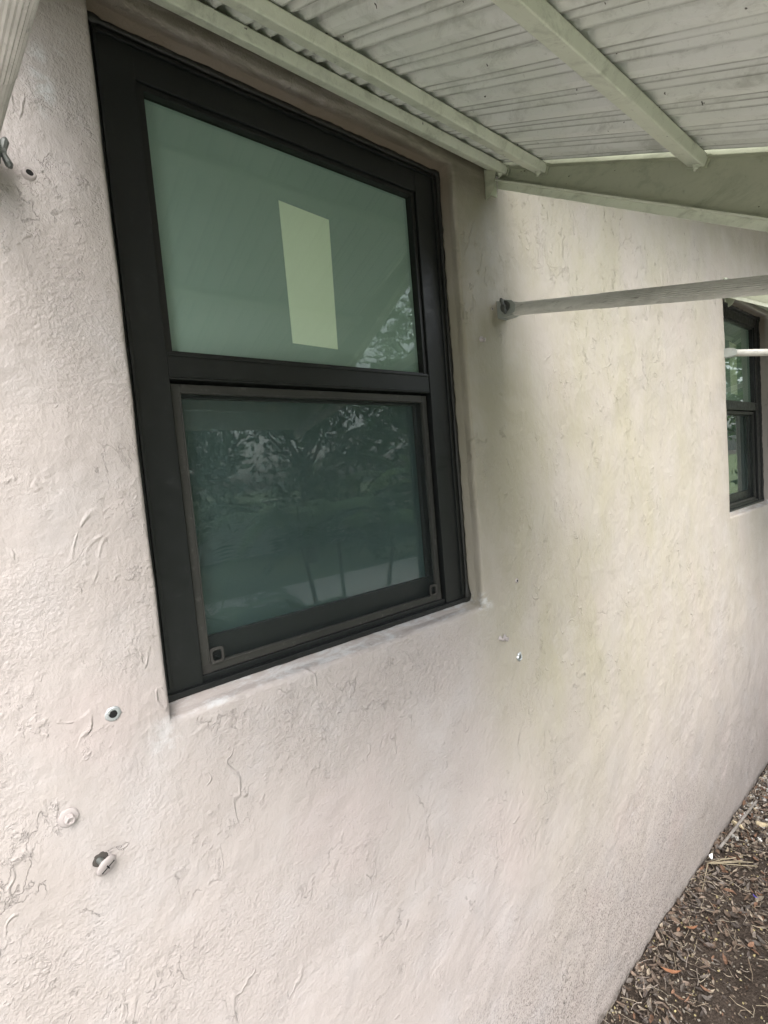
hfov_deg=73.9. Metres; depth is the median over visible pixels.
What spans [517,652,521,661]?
wall anchor
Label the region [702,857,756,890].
palm straw
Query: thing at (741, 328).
window
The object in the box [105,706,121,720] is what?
wall anchor
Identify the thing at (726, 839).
stick
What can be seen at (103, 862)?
slotted screw
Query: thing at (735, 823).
stone
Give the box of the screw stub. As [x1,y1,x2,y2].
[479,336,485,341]
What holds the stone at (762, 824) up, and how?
on the ground
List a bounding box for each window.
[87,10,470,702]
[723,301,763,511]
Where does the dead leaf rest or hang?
on the ground
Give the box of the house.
[0,0,767,1023]
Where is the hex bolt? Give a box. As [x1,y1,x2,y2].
[57,807,78,827]
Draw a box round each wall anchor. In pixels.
[20,166,36,180]
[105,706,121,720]
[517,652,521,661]
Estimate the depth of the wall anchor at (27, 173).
0.85 m
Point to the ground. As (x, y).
(754, 993)
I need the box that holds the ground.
[601,764,767,1023]
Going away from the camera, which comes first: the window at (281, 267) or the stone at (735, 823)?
the window at (281, 267)
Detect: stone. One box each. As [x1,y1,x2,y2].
[731,820,743,828]
[756,821,767,827]
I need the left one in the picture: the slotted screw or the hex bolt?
the hex bolt
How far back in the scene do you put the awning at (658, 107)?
1.05 m
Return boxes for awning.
[0,0,767,320]
[724,277,767,357]
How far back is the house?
1.32 m
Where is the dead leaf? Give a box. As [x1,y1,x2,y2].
[660,966,680,973]
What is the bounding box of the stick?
[718,800,756,848]
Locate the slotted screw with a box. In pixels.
[92,851,115,876]

